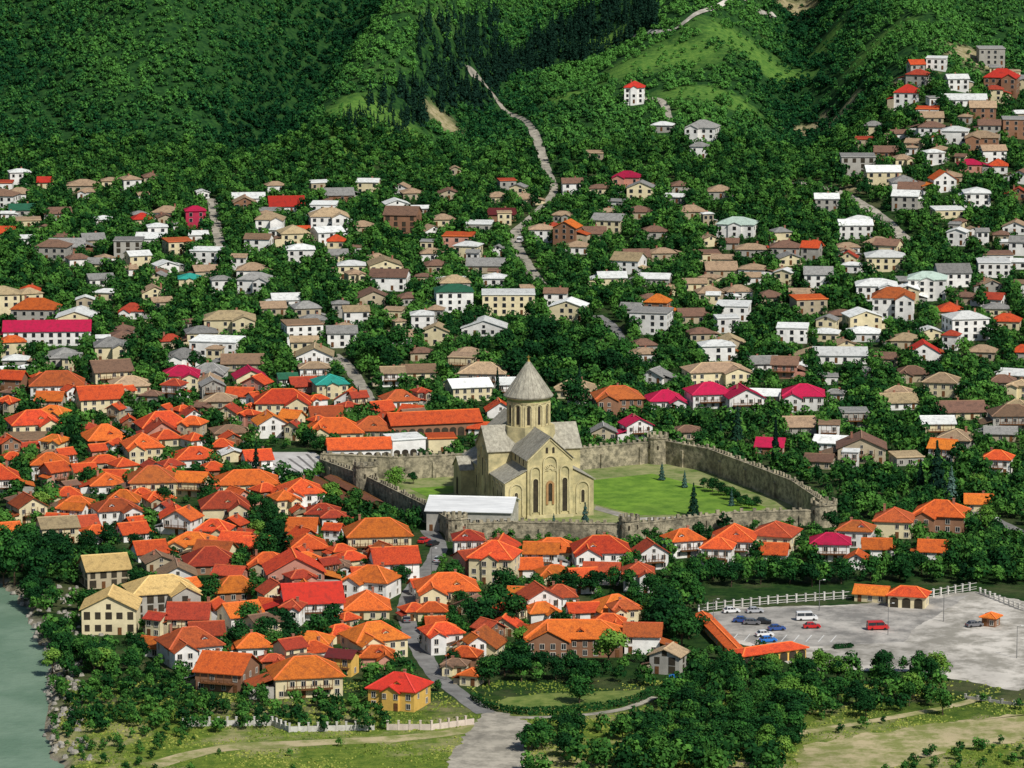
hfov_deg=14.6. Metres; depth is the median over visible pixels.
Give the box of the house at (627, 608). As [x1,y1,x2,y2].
[605,597,641,621]
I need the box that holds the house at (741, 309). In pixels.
[716,299,751,321]
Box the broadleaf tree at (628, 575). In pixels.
[622,568,637,586]
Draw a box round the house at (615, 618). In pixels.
[591,613,627,625]
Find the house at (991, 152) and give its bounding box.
[978,143,1007,162]
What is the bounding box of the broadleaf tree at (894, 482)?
[884,474,900,491]
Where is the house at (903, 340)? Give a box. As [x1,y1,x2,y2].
[882,331,917,348]
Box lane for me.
[397,530,494,713]
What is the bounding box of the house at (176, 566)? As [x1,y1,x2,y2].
[152,558,197,577]
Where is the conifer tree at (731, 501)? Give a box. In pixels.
[728,488,734,505]
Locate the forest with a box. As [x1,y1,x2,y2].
[0,0,1023,157]
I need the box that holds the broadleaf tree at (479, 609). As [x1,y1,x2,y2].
[461,594,501,621]
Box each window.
[84,612,89,619]
[85,625,89,630]
[90,572,94,578]
[90,580,96,587]
[95,612,100,618]
[95,625,100,630]
[100,571,106,578]
[105,612,111,618]
[106,604,110,609]
[106,625,111,631]
[111,571,116,577]
[111,579,116,584]
[116,613,122,618]
[122,570,126,576]
[127,612,132,619]
[127,624,133,631]
[147,596,153,603]
[148,605,153,610]
[152,649,156,655]
[158,595,164,602]
[158,604,163,610]
[177,654,181,659]
[188,653,192,658]
[198,682,203,688]
[279,691,283,696]
[290,681,294,687]
[335,679,339,684]
[371,691,375,697]
[378,585,382,590]
[390,642,394,647]
[393,694,397,699]
[406,694,410,700]
[406,704,410,709]
[434,639,438,644]
[475,467,476,494]
[492,479,494,495]
[496,482,499,495]
[508,403,511,425]
[513,492,518,505]
[514,404,521,426]
[525,405,532,426]
[536,404,542,426]
[540,644,544,649]
[545,403,549,425]
[546,481,553,504]
[550,644,554,649]
[561,643,565,649]
[580,488,585,502]
[611,555,615,560]
[654,657,659,663]
[668,657,674,665]
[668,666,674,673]
[878,596,882,601]
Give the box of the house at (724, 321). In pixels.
[713,314,739,332]
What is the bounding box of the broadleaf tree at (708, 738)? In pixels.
[698,734,721,748]
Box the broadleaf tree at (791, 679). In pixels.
[780,674,800,686]
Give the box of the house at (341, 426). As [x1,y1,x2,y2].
[307,416,364,442]
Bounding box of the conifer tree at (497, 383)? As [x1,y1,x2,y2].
[494,367,500,394]
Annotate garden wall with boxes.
[182,716,374,731]
[386,715,473,729]
[964,693,1023,705]
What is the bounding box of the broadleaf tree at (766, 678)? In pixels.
[761,675,779,695]
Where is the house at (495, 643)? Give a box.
[446,624,507,656]
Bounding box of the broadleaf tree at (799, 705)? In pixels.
[784,699,809,717]
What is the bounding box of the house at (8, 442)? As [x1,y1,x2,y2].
[0,433,22,454]
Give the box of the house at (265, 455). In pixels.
[239,446,274,466]
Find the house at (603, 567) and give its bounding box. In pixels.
[582,561,621,584]
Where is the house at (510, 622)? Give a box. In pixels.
[494,613,527,636]
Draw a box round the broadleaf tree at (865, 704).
[851,693,875,716]
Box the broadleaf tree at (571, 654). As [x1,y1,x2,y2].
[561,649,578,669]
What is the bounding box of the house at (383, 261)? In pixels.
[366,255,412,277]
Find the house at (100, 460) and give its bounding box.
[79,452,116,468]
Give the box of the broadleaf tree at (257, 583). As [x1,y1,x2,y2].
[245,576,266,596]
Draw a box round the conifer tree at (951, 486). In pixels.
[944,465,957,499]
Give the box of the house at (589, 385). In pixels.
[553,377,599,398]
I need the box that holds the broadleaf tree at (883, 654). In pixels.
[873,649,894,664]
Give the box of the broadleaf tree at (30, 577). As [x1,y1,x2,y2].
[14,574,42,594]
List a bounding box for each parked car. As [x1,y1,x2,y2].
[403,615,410,622]
[417,537,430,543]
[426,540,439,546]
[722,606,740,613]
[733,615,746,622]
[743,618,760,624]
[746,606,763,613]
[755,629,773,636]
[756,617,771,624]
[759,635,777,641]
[767,624,785,630]
[803,621,820,628]
[965,620,983,627]
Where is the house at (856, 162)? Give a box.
[839,153,875,175]
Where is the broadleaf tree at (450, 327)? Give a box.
[443,320,460,335]
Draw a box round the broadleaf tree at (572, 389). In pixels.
[560,374,590,405]
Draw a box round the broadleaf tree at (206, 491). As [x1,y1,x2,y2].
[197,486,213,498]
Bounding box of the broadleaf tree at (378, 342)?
[363,334,394,355]
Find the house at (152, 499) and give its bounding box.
[142,491,176,508]
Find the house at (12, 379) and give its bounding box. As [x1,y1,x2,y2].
[0,369,28,390]
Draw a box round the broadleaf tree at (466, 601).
[458,596,474,622]
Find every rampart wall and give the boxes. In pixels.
[319,457,450,534]
[320,438,648,478]
[467,507,811,539]
[665,439,825,508]
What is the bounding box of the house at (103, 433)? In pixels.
[81,421,133,444]
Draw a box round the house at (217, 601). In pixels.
[207,596,224,619]
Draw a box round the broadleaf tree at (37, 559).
[22,548,54,578]
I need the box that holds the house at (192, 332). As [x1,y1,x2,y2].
[181,324,218,344]
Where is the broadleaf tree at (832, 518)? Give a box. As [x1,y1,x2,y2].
[821,510,840,530]
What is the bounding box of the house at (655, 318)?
[629,306,673,334]
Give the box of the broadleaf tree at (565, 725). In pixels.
[557,721,578,737]
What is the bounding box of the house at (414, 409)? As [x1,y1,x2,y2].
[399,407,425,411]
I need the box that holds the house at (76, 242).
[49,236,94,253]
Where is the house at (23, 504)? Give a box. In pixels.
[7,491,49,522]
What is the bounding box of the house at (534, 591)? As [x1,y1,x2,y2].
[515,580,563,609]
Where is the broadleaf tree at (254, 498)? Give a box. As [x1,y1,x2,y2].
[246,492,264,507]
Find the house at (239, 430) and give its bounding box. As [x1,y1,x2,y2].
[208,424,259,439]
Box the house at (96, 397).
[73,383,125,412]
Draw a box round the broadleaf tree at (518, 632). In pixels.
[510,625,527,640]
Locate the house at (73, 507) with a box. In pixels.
[60,501,90,514]
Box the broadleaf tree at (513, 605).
[497,593,528,617]
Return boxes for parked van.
[516,236,523,242]
[795,611,817,620]
[866,620,888,630]
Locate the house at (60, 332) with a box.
[0,319,91,345]
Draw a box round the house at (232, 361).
[210,351,263,370]
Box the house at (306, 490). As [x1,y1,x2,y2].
[275,475,326,506]
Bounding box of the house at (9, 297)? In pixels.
[0,286,20,314]
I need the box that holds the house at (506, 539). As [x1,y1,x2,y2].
[492,533,522,556]
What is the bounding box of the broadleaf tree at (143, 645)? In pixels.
[129,634,150,654]
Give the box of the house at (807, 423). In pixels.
[782,414,818,433]
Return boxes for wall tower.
[352,458,378,492]
[445,511,467,541]
[618,513,639,539]
[647,431,668,464]
[810,496,837,527]
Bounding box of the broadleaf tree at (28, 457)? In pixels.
[18,453,36,467]
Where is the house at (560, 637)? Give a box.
[523,614,622,657]
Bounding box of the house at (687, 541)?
[660,525,706,558]
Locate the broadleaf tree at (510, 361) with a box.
[494,347,530,376]
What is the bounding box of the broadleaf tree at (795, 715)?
[786,710,806,729]
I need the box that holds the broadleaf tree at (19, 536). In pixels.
[11,532,34,570]
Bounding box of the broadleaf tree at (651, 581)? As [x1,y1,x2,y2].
[641,572,663,593]
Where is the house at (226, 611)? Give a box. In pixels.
[214,599,264,631]
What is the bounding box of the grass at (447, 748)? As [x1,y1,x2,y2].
[58,680,1023,767]
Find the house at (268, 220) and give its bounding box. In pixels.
[254,212,285,230]
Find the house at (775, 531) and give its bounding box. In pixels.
[753,520,802,553]
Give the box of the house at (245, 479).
[213,467,280,491]
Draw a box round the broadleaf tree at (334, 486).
[322,481,342,495]
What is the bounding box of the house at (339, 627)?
[327,620,350,644]
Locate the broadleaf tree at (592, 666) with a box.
[581,660,603,679]
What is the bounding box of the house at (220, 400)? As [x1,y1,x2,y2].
[198,392,237,408]
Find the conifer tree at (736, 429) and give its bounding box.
[730,405,744,449]
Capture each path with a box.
[481,696,657,718]
[594,506,681,519]
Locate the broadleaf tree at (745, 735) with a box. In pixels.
[737,728,755,745]
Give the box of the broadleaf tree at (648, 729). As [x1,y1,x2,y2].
[640,723,669,744]
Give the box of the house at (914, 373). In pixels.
[897,365,929,383]
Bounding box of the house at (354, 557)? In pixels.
[330,550,368,565]
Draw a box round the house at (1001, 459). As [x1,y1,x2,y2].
[983,447,1015,474]
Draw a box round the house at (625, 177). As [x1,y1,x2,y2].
[611,170,641,186]
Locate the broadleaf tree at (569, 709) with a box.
[556,705,574,716]
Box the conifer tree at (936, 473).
[928,440,947,496]
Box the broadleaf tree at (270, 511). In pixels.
[261,503,279,522]
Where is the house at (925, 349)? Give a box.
[905,339,943,360]
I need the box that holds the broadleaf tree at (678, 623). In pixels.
[665,608,699,646]
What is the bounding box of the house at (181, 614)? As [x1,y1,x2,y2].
[162,598,213,634]
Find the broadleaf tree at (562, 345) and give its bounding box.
[545,333,578,358]
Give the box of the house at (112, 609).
[79,584,142,634]
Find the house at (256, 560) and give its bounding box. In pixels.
[246,549,279,575]
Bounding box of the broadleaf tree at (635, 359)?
[622,351,648,373]
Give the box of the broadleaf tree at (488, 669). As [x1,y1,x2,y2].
[475,655,501,685]
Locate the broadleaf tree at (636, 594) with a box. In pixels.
[626,583,647,604]
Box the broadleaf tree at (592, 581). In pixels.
[581,570,607,593]
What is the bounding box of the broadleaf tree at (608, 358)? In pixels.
[595,347,624,369]
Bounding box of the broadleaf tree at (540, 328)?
[523,318,563,341]
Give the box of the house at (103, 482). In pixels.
[78,470,123,493]
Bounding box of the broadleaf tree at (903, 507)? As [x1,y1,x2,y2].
[893,504,910,511]
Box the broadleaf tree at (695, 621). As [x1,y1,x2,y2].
[687,612,702,638]
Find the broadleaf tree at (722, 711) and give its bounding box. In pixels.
[704,705,735,726]
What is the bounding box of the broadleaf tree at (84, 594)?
[77,589,94,600]
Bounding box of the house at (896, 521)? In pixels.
[872,503,914,538]
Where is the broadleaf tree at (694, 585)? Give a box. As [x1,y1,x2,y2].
[684,579,705,602]
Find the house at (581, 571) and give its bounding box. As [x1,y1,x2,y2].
[562,565,598,593]
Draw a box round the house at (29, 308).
[9,295,61,319]
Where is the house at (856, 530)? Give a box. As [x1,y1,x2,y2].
[836,517,881,547]
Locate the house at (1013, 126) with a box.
[1001,116,1023,139]
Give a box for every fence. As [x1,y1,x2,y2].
[697,590,851,611]
[930,582,976,596]
[979,587,1023,610]
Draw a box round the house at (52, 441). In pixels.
[38,433,71,451]
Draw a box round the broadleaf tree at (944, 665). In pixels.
[924,650,952,673]
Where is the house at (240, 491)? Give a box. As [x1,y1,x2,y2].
[225,485,263,504]
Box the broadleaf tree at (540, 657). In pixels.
[531,650,551,676]
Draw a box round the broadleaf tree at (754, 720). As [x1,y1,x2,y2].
[744,713,766,734]
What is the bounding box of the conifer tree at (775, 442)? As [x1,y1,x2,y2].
[769,416,779,466]
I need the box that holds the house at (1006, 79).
[983,67,1020,99]
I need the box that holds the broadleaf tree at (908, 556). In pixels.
[895,552,921,570]
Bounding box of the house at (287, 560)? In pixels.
[261,547,341,582]
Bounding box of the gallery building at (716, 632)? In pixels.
[695,610,741,651]
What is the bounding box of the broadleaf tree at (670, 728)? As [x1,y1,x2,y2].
[664,723,683,735]
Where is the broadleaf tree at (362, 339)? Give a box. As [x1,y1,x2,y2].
[355,333,371,352]
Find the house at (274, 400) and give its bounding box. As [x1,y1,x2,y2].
[253,388,311,418]
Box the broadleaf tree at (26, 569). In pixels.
[21,561,44,575]
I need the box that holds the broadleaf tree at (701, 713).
[694,706,709,722]
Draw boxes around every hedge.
[470,685,657,714]
[832,642,853,648]
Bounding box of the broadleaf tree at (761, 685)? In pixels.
[747,680,772,699]
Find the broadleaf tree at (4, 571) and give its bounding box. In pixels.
[0,550,10,586]
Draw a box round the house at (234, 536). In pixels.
[217,529,253,546]
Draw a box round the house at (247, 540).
[242,533,270,554]
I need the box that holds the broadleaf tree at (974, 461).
[965,454,984,472]
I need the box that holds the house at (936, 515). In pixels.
[912,498,971,533]
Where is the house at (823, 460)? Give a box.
[803,451,836,469]
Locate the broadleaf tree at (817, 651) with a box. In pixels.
[812,648,823,670]
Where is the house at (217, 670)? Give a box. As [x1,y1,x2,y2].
[185,648,261,692]
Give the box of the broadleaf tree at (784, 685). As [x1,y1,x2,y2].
[773,680,797,690]
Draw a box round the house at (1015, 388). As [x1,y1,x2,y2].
[1006,377,1023,399]
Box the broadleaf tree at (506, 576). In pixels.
[485,566,523,590]
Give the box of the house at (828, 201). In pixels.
[807,191,839,210]
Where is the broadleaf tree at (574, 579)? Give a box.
[562,570,586,589]
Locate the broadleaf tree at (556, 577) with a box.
[545,573,566,586]
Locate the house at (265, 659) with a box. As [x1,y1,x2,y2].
[257,651,284,671]
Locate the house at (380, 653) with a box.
[358,642,396,668]
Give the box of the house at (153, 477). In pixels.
[111,465,177,495]
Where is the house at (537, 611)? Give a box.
[527,601,561,623]
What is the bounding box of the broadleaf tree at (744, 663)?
[731,653,748,667]
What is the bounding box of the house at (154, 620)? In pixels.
[141,608,168,636]
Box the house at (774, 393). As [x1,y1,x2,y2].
[750,388,781,402]
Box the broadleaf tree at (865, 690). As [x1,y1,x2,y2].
[858,687,874,699]
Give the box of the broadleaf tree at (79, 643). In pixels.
[72,636,88,662]
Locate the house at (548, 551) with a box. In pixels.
[522,541,571,566]
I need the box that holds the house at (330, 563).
[316,554,341,571]
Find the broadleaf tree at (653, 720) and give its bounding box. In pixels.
[638,715,666,734]
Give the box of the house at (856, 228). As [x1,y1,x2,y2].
[836,219,873,239]
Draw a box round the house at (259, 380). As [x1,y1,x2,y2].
[237,373,273,390]
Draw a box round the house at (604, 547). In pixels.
[569,532,631,566]
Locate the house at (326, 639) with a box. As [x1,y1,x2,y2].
[296,630,335,646]
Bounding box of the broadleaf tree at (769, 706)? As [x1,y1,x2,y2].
[760,700,777,714]
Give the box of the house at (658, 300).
[643,293,676,312]
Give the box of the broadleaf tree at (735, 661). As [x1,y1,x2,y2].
[725,656,741,669]
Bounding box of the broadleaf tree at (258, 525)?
[247,519,265,534]
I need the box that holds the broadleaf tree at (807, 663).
[793,657,817,674]
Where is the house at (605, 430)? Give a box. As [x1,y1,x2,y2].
[588,421,620,439]
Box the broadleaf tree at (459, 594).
[452,590,469,600]
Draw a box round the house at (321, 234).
[309,225,345,244]
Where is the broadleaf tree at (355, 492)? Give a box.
[344,487,364,502]
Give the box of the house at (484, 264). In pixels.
[465,256,510,272]
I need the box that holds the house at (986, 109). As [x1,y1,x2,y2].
[968,99,996,118]
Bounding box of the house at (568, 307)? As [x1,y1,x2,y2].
[548,296,589,321]
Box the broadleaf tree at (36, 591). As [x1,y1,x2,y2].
[28,586,44,608]
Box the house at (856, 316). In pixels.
[841,306,885,329]
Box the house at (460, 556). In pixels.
[450,548,475,575]
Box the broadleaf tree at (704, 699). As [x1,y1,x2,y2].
[697,693,722,712]
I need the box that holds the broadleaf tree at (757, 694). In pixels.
[747,687,767,707]
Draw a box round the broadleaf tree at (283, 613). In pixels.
[267,607,297,628]
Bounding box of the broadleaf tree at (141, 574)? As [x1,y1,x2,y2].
[133,570,156,579]
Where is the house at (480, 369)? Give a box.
[442,360,507,387]
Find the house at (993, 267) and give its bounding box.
[976,257,1010,277]
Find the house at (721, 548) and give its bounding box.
[699,535,736,564]
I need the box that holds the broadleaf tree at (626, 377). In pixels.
[617,372,637,386]
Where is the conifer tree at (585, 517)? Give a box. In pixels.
[581,502,588,521]
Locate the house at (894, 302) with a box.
[871,287,915,321]
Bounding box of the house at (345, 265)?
[332,260,365,278]
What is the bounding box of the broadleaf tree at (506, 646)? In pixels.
[504,642,517,651]
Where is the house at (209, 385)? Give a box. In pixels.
[198,376,225,398]
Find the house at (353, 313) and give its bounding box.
[341,303,371,323]
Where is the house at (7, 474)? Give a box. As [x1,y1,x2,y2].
[0,461,34,492]
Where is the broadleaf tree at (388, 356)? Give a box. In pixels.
[378,345,404,365]
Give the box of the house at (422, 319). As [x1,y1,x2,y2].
[410,308,434,328]
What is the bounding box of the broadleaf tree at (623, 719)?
[614,713,633,739]
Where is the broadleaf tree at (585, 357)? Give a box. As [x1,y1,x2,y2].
[572,343,599,370]
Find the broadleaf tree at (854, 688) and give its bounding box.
[842,679,863,705]
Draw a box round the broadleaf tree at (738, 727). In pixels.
[725,720,758,740]
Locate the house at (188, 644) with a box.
[154,623,225,669]
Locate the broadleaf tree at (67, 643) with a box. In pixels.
[60,637,76,653]
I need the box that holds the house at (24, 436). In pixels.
[1,431,49,443]
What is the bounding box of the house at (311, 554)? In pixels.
[302,549,320,559]
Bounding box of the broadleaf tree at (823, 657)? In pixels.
[812,652,832,671]
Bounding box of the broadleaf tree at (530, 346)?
[519,339,543,356]
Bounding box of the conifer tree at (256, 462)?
[252,444,260,468]
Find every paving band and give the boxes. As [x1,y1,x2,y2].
[287,458,304,468]
[297,456,312,469]
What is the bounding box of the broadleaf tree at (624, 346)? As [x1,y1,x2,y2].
[611,337,632,356]
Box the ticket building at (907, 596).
[885,585,931,608]
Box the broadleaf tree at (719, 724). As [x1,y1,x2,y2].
[709,716,730,736]
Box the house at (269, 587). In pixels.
[254,577,279,597]
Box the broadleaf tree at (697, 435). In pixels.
[691,429,710,443]
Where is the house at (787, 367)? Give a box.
[770,354,807,378]
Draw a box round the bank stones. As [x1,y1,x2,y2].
[10,584,108,760]
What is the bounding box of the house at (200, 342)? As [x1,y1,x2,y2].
[188,334,245,356]
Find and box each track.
[146,725,473,766]
[633,0,776,36]
[645,97,672,119]
[800,699,979,733]
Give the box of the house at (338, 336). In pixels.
[324,323,357,347]
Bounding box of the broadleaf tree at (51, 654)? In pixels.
[41,647,62,673]
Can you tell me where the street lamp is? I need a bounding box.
[819,579,825,610]
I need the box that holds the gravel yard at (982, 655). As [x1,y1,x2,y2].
[710,591,1023,690]
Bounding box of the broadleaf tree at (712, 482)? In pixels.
[706,477,719,491]
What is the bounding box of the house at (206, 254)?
[189,246,222,263]
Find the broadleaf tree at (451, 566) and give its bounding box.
[445,559,464,574]
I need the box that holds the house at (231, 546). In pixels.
[178,536,238,559]
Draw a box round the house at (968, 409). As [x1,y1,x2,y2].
[935,397,988,419]
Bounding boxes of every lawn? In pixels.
[410,486,453,496]
[495,690,641,710]
[594,474,765,514]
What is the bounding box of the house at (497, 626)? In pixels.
[469,617,508,638]
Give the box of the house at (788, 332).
[776,322,808,343]
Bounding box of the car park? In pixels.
[710,595,967,645]
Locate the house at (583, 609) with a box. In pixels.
[563,599,599,618]
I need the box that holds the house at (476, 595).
[453,592,481,614]
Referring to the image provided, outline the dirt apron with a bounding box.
[447,711,529,767]
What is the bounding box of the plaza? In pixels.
[261,452,319,479]
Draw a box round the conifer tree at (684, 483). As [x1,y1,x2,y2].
[681,470,687,487]
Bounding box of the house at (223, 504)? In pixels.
[197,490,251,524]
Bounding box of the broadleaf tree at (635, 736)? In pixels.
[624,731,646,756]
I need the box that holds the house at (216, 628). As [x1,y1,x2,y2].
[187,620,225,638]
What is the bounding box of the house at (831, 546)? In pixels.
[809,530,851,560]
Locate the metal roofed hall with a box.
[424,495,519,530]
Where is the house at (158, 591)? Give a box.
[121,574,202,619]
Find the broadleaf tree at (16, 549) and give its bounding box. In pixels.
[0,537,29,585]
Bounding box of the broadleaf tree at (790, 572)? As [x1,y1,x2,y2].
[777,555,799,583]
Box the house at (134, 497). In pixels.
[106,486,141,504]
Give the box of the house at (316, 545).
[285,533,328,556]
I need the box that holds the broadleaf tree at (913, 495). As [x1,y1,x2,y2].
[908,493,920,504]
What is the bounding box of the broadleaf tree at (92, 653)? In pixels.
[83,647,104,668]
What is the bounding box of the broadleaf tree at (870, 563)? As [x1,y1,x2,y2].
[857,555,881,580]
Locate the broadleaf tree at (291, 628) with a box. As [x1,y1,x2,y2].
[277,619,307,637]
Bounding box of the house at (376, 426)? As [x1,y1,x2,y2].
[356,414,395,436]
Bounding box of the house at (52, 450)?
[40,449,77,462]
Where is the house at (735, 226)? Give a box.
[716,216,758,237]
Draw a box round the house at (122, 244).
[113,236,144,259]
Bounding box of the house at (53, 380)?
[28,367,91,399]
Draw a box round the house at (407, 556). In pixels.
[355,545,421,578]
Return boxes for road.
[207,198,224,246]
[333,354,375,401]
[466,65,534,129]
[510,230,546,284]
[513,171,557,229]
[528,129,551,170]
[594,315,624,338]
[801,181,909,239]
[972,512,1023,534]
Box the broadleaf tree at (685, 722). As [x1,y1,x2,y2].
[676,717,700,730]
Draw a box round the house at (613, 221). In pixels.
[586,213,625,233]
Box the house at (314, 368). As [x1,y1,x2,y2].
[297,360,330,376]
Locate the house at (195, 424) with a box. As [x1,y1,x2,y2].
[176,415,208,435]
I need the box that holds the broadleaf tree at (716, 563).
[706,556,722,579]
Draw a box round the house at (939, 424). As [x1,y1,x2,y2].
[917,415,956,436]
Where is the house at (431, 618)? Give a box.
[423,613,459,627]
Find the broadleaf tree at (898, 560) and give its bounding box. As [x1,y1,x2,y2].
[886,556,908,580]
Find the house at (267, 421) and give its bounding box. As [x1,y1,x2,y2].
[250,409,288,438]
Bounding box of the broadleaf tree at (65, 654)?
[56,650,76,674]
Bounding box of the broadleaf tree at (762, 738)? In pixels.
[755,734,779,753]
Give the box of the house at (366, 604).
[343,586,391,619]
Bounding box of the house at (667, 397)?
[644,388,687,408]
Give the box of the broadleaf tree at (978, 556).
[969,549,992,566]
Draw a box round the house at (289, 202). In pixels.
[267,194,304,211]
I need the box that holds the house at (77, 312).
[55,306,96,330]
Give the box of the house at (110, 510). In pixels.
[89,498,143,525]
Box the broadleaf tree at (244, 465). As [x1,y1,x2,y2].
[235,460,251,468]
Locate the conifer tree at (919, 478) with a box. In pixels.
[915,459,924,487]
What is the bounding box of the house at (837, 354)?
[794,346,868,363]
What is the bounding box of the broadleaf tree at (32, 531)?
[17,523,40,546]
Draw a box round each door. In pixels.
[118,627,121,634]
[233,685,236,692]
[394,703,397,710]
[655,666,658,673]
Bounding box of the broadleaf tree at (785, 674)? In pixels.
[778,670,800,683]
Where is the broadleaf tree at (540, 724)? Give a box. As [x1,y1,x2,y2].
[531,718,558,747]
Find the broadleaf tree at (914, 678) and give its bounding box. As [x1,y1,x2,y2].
[902,672,926,699]
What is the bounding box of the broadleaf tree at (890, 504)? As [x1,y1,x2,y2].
[869,495,893,510]
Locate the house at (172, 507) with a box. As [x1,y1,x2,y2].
[158,502,180,522]
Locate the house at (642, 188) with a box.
[618,179,655,199]
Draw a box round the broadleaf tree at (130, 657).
[119,648,141,666]
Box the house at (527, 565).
[518,557,543,577]
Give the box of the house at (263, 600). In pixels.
[257,596,280,608]
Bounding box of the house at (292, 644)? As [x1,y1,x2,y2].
[270,633,311,655]
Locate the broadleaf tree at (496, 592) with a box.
[482,583,511,602]
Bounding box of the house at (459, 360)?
[447,351,478,369]
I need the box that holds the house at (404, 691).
[364,669,433,711]
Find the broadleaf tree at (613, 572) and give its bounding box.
[603,565,622,588]
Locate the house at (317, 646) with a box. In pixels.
[306,636,332,654]
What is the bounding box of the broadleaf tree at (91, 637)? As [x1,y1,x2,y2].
[84,634,98,642]
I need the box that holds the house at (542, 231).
[528,222,552,242]
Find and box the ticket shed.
[852,584,890,602]
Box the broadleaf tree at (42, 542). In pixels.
[27,536,60,564]
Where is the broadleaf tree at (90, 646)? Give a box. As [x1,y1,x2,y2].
[85,643,105,669]
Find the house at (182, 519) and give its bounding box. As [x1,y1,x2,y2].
[154,505,204,534]
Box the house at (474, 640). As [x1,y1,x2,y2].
[461,631,487,656]
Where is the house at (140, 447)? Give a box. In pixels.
[120,430,164,463]
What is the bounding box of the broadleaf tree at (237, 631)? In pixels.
[225,620,253,642]
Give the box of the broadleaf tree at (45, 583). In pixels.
[40,578,55,597]
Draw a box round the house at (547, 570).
[533,561,567,586]
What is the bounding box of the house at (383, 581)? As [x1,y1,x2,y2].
[340,562,401,598]
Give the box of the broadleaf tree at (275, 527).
[260,518,287,535]
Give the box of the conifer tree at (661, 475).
[658,464,665,479]
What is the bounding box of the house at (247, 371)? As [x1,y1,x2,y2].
[231,364,267,384]
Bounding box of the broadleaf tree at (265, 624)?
[252,616,278,634]
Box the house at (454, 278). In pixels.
[437,274,470,285]
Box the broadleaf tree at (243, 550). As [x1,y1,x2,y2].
[231,547,250,566]
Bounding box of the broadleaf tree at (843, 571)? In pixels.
[828,556,853,583]
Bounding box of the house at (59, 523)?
[34,514,80,542]
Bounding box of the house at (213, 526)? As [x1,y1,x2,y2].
[192,518,235,536]
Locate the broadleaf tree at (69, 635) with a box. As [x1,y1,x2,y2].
[60,632,74,640]
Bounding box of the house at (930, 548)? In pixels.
[910,537,948,559]
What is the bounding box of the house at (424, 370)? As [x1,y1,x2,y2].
[398,363,437,379]
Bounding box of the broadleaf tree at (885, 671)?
[875,659,900,684]
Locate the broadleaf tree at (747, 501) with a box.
[743,497,753,505]
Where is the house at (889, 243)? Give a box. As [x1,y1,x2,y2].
[873,237,905,253]
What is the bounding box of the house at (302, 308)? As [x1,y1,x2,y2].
[289,301,325,318]
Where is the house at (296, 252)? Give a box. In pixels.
[285,243,315,262]
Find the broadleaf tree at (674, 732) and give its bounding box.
[666,728,684,742]
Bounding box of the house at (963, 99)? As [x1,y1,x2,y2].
[941,93,987,106]
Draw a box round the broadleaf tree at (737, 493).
[733,491,740,499]
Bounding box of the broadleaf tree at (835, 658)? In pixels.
[824,655,849,675]
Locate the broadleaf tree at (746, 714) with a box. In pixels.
[731,710,756,726]
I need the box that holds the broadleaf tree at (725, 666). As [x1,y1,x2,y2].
[710,658,740,680]
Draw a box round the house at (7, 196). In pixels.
[0,188,20,208]
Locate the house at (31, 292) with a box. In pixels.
[19,287,43,301]
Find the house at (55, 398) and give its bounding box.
[33,389,67,407]
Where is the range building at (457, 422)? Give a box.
[384,408,482,435]
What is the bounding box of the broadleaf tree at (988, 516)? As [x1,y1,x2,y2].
[974,504,1000,527]
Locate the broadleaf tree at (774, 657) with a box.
[763,652,782,667]
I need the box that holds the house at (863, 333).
[846,326,880,341]
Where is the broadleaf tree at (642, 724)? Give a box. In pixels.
[633,717,650,732]
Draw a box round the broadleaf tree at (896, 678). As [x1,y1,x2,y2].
[889,675,902,698]
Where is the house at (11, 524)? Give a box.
[0,521,20,531]
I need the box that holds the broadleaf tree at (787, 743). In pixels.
[776,735,796,753]
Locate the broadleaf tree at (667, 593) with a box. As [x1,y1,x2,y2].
[641,584,681,608]
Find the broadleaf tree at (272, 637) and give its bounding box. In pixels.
[264,629,282,642]
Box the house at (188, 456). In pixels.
[171,444,215,467]
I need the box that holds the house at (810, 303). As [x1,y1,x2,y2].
[789,293,828,314]
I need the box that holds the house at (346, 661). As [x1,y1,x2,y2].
[324,648,361,676]
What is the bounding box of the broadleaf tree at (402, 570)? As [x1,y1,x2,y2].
[390,564,412,591]
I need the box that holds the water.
[0,584,64,767]
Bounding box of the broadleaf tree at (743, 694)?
[727,690,754,710]
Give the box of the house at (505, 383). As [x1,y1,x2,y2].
[494,375,515,394]
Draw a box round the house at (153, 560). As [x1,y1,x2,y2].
[139,549,182,571]
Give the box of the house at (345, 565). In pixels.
[340,556,352,576]
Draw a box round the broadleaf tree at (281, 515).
[274,512,287,527]
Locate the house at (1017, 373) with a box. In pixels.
[995,367,1023,379]
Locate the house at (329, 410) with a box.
[306,404,343,416]
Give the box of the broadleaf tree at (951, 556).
[942,549,958,572]
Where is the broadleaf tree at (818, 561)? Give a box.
[813,559,824,581]
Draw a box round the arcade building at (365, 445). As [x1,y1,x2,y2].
[325,436,392,455]
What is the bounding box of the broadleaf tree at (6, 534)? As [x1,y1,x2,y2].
[0,524,16,546]
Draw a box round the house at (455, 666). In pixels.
[439,655,471,676]
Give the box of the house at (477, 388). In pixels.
[443,376,493,401]
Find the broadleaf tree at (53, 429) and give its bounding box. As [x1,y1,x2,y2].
[45,425,60,435]
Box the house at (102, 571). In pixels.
[76,552,131,588]
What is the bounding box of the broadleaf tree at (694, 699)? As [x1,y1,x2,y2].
[686,697,699,705]
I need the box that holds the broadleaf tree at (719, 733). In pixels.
[714,730,728,743]
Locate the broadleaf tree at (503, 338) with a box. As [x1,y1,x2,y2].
[492,330,517,354]
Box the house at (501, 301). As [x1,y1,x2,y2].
[481,288,535,315]
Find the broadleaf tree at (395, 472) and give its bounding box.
[382,466,405,484]
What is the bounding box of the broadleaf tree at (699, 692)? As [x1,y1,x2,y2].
[691,687,713,702]
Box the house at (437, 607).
[415,599,448,621]
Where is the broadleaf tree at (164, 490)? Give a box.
[157,485,176,500]
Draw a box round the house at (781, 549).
[746,540,790,559]

